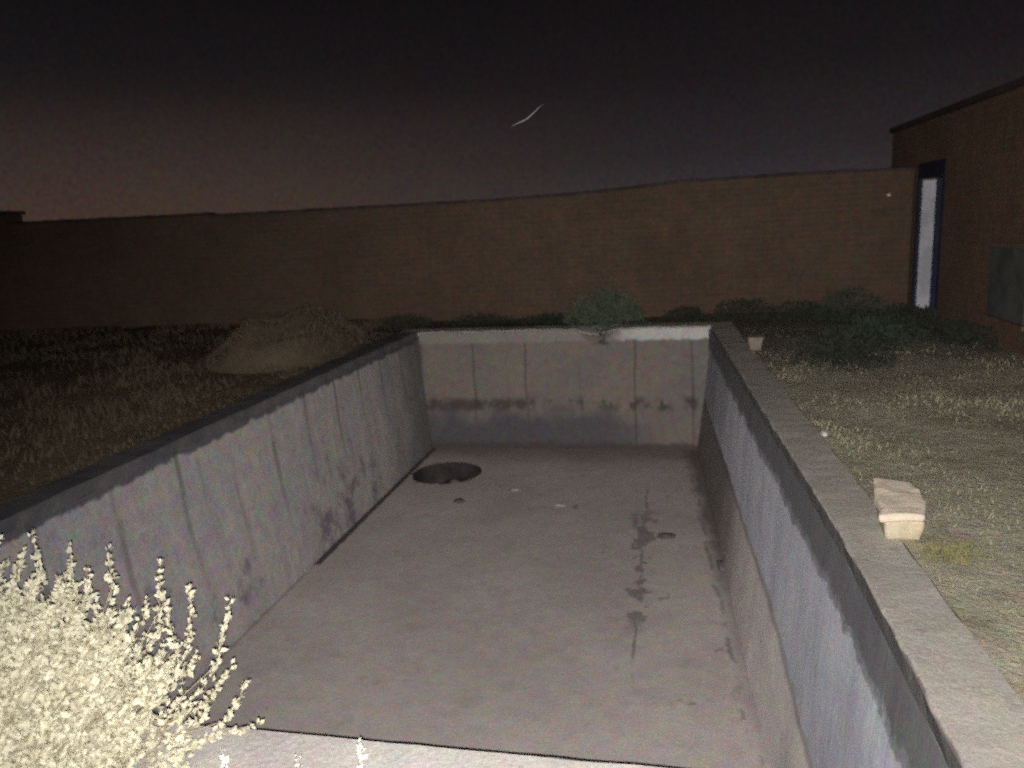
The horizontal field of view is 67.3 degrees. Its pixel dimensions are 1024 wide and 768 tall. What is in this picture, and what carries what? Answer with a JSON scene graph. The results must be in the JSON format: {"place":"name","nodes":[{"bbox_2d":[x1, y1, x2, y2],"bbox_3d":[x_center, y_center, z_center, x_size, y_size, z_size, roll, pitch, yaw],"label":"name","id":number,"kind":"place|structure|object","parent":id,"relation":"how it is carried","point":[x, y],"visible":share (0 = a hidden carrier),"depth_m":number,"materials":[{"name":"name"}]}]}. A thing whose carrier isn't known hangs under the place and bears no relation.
{"place":"outdoors","nodes":[
{"label":"outdoors","id":0,"kind":"place"},
{"bbox_2d":[0,314,405,497],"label":"weedy grass","id":1,"kind":"structure","parent":0,"point":[121,383],"depth_m":8.35,"materials":[{"name":"brown plant"}]},
{"bbox_2d":[0,308,1023,703],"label":"ground","id":2,"kind":"structure","parent":0,"point":[964,442],"depth_m":6.28,"materials":[{"name":"soil"}]},
{"bbox_2d":[0,211,25,330],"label":"brick pier","id":3,"kind":"structure","parent":2,"relation":"on","point":[11,313],"depth_m":14.76,"materials":[{"name":"brown brick"}]},
{"bbox_2d":[0,529,264,767],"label":"saltbush","id":4,"kind":"object","parent":2,"relation":"on","point":[42,723],"visible":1,"depth_m":2.12,"materials":[{"name":"beige plant"}]},
{"bbox_2d":[220,748,228,767],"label":"weed sprig","id":5,"kind":"object","parent":2,"relation":"on","point":[222,757],"visible":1,"depth_m":2.08,"materials":[{"name":"white plant"}]},
{"bbox_2d":[202,303,376,373],"bbox_3d":[-3.030,-0.740,10.525,1.902,0.681,3.383,0,12,12],"label":"grass mound","id":6,"kind":"object","parent":2,"relation":"on","point":[300,338],"depth_m":9.70,"materials":[{"name":"brown plant"}]},
{"bbox_2d":[294,754,302,767],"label":"weed sprig","id":7,"kind":"object","parent":2,"relation":"on","point":[297,764],"visible":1,"depth_m":2.01,"materials":[{"name":"white plant"}]},
{"bbox_2d":[356,737,367,767],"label":"weed sprig","id":8,"kind":"object","parent":2,"relation":"on","point":[360,754],"visible":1,"depth_m":1.96,"materials":[{"name":"white plant"}]},
{"bbox_2d":[376,312,434,330],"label":"scrub","id":9,"kind":"object","parent":2,"relation":"on","point":[392,320],"visible":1,"depth_m":12.52,"materials":[{"name":"green plant"}]},
{"bbox_2d":[6,167,914,328],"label":"boundary wall","id":10,"kind":"structure","parent":2,"relation":"on","point":[705,245],"depth_m":12.88,"materials":[{"name":"brick"}]},
{"bbox_2d":[436,311,518,326],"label":"scrub","id":11,"kind":"object","parent":2,"relation":"on","point":[466,320],"visible":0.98,"depth_m":12.49,"materials":[{"name":"green plant"}]},
{"bbox_2d":[0,321,1023,767],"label":"water tank","id":12,"kind":"object","parent":2,"relation":"in","point":[392,605],"visible":0.98,"depth_m":6.52,"materials":[{"name":"concrete"}]},
{"bbox_2d":[449,479,460,483],"bbox_3d":[-0.772,1.458,10.907,0.297,0.219,0.191,0,12,12],"label":"rubble lump","id":13,"kind":"object","parent":12,"relation":"in","point":[455,481],"visible":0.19,"depth_m":10.88,"materials":[{"name":"grey concrete"}]},
{"bbox_2d":[453,498,464,502],"bbox_3d":[-0.678,1.495,9.867,0.137,0.041,0.132,-8,13,-22],"label":"dirt clod","id":14,"kind":"object","parent":12,"relation":"on","point":[459,500],"visible":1,"depth_m":9.84,"materials":[{"name":"soil"}]},
{"bbox_2d":[554,503,565,506],"bbox_3d":[0.595,1.497,9.563,0.157,0.031,0.089,0,12,12],"label":"cement chip","id":15,"kind":"object","parent":12,"relation":"on","point":[559,504],"visible":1,"depth_m":9.54,"materials":[{"name":"grey concrete"}]},
{"bbox_2d":[657,533,675,538],"bbox_3d":[1.702,1.663,8.460,0.202,0.048,0.138,0,12,12],"label":"dirt clod","id":16,"kind":"object","parent":12,"relation":"on","point":[666,535],"visible":1,"depth_m":8.43,"materials":[{"name":"soil"}]},
{"bbox_2d":[717,560,723,570],"bbox_3d":[2.104,1.803,7.699,0.104,0.047,0.225,0,12,12],"label":"dirt clod","id":17,"kind":"object","parent":12,"relation":"on","point":[720,563],"visible":0.74,"depth_m":7.66,"materials":[{"name":"soil"}]},
{"bbox_2d":[517,312,576,325],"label":"scrub","id":18,"kind":"object","parent":2,"relation":"on","point":[551,319],"visible":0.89,"depth_m":12.22,"materials":[{"name":"green plant"}]},
{"bbox_2d":[563,281,650,344],"bbox_3d":[1.420,-1.087,11.661,1.364,0.929,0.891,0,12,12],"label":"green bush","id":19,"kind":"object","parent":2,"relation":"on","point":[602,318],"visible":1,"depth_m":11.62,"materials":[{"name":"green plant"}]},
{"bbox_2d":[660,305,709,321],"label":"scrub","id":20,"kind":"object","parent":2,"relation":"on","point":[692,314],"visible":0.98,"depth_m":11.69,"materials":[{"name":"green plant"}]},
{"bbox_2d":[712,297,783,321],"bbox_3d":[3.531,-1.117,11.533,1.073,0.371,0.747,0,12,12],"label":"scrub","id":21,"kind":"object","parent":2,"relation":"on","point":[743,301],"visible":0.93,"depth_m":11.53,"materials":[{"name":"green plant"}]},
{"bbox_2d":[747,334,763,349],"bbox_3d":[2.847,-0.484,9.009,0.184,0.170,0.252,0,12,12],"label":"stone block","id":22,"kind":"object","parent":2,"relation":"on","point":[755,342],"depth_m":8.92,"materials":[{"name":"beige stone"}]},
{"bbox_2d":[753,299,838,326],"bbox_3d":[4.073,-1.034,11.053,1.149,0.348,1.041,0,12,12],"label":"scrub","id":23,"kind":"object","parent":2,"relation":"on","point":[801,313],"visible":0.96,"depth_m":10.96,"materials":[{"name":"green plant"}]},
{"bbox_2d":[821,430,827,436],"bbox_3d":[2.226,0.348,5.489,0.045,0.030,0.109,0,12,12],"label":"white pebble","id":24,"kind":"object","parent":2,"relation":"on","point":[824,433],"visible":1,"depth_m":5.46,"materials":[{"name":"white stone"}]},
{"bbox_2d":[792,325,898,372],"bbox_3d":[3.409,-0.394,7.910,1.066,0.459,1.021,0,12,12],"label":"scrub","id":25,"kind":"object","parent":2,"relation":"on","point":[846,346],"visible":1,"depth_m":7.80,"materials":[{"name":"green plant"}]},
{"bbox_2d":[809,285,895,322],"bbox_3d":[4.796,-1.139,10.871,1.177,0.526,0.953,0,12,12],"label":"scrub","id":26,"kind":"object","parent":2,"relation":"on","point":[845,311],"visible":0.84,"depth_m":10.82,"materials":[{"name":"green plant"}]},
{"bbox_2d":[820,312,938,350],"bbox_3d":[4.305,-0.639,9.017,1.243,0.407,1.314,-6,12,-13],"label":"scrub","id":27,"kind":"object","parent":2,"relation":"on","point":[880,331],"visible":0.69,"depth_m":8.90,"materials":[{"name":"green plant"}]},
{"bbox_2d":[876,508,924,539],"bbox_3d":[1.929,0.681,3.840,0.198,0.117,0.290,0,12,12],"label":"stone block","id":28,"kind":"object","parent":2,"relation":"on","point":[909,530],"depth_m":3.71,"materials":[{"name":"beige stone"}]},
{"bbox_2d":[872,477,925,522],"bbox_3d":[1.931,0.580,3.837,0.233,0.094,0.421,1,13,18],"label":"stone block","id":29,"kind":"object","parent":28,"relation":"on","point":[897,501],"depth_m":3.79,"materials":[{"name":"beige stone"}]},
{"bbox_2d":[862,301,945,330],"bbox_3d":[5.180,-0.889,10.120,1.134,0.374,1.243,0,12,12],"label":"scrub","id":30,"kind":"object","parent":2,"relation":"on","point":[928,319],"visible":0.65,"depth_m":10.01,"materials":[{"name":"green plant"}]},
{"bbox_2d":[889,76,1023,355],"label":"outbuilding","id":31,"kind":"structure","parent":2,"relation":"on","point":[965,158],"depth_m":9.20,"materials":[{"name":"brick"}]},
{"bbox_2d":[982,241,1023,330],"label":"window","id":32,"kind":"structure","parent":31,"relation":"in","point":[1005,295],"depth_m":8.20,"materials":[{"name":"grey glass"}]},
{"bbox_2d":[910,532,1013,579],"bbox_3d":[2.108,0.775,3.529,0.472,0.038,0.493,0,12,12],"label":"grass patch","id":33,"kind":"object","parent":2,"relation":"on","point":[949,551],"visible":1,"depth_m":3.56,"materials":[{"name":"green plant"}]},
{"bbox_2d":[929,318,1004,352],"bbox_3d":[5.168,-0.587,8.766,0.678,0.326,1.501,0,12,12],"label":"scrub","id":34,"kind":"object","parent":2,"relation":"on","point":[954,331],"visible":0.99,"depth_m":8.64,"materials":[{"name":"green plant"}]},
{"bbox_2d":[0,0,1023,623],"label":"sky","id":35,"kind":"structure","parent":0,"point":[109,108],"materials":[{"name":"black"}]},
{"bbox_2d":[512,102,545,125],"bbox_3d":[0.059,-0.880,2.517,0.122,0.065,0.028,1,13,19],"label":"drifting wisp","id":36,"kind":"object","parent":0,"point":[529,116],"visible":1,"depth_m":2.53,"materials":[{"name":"grey"}]},
{"bbox_2d":[744,327,1023,593],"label":"dry grass","id":37,"kind":"structure","parent":0,"point":[964,531],"depth_m":5.81,"materials":[{"name":"green plant"}]},
{"bbox_2d":[764,342,1023,676],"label":"turf grass","id":38,"kind":"structure","parent":0,"point":[941,404],"depth_m":5.79,"materials":[{"name":"green plant"}]}
]}

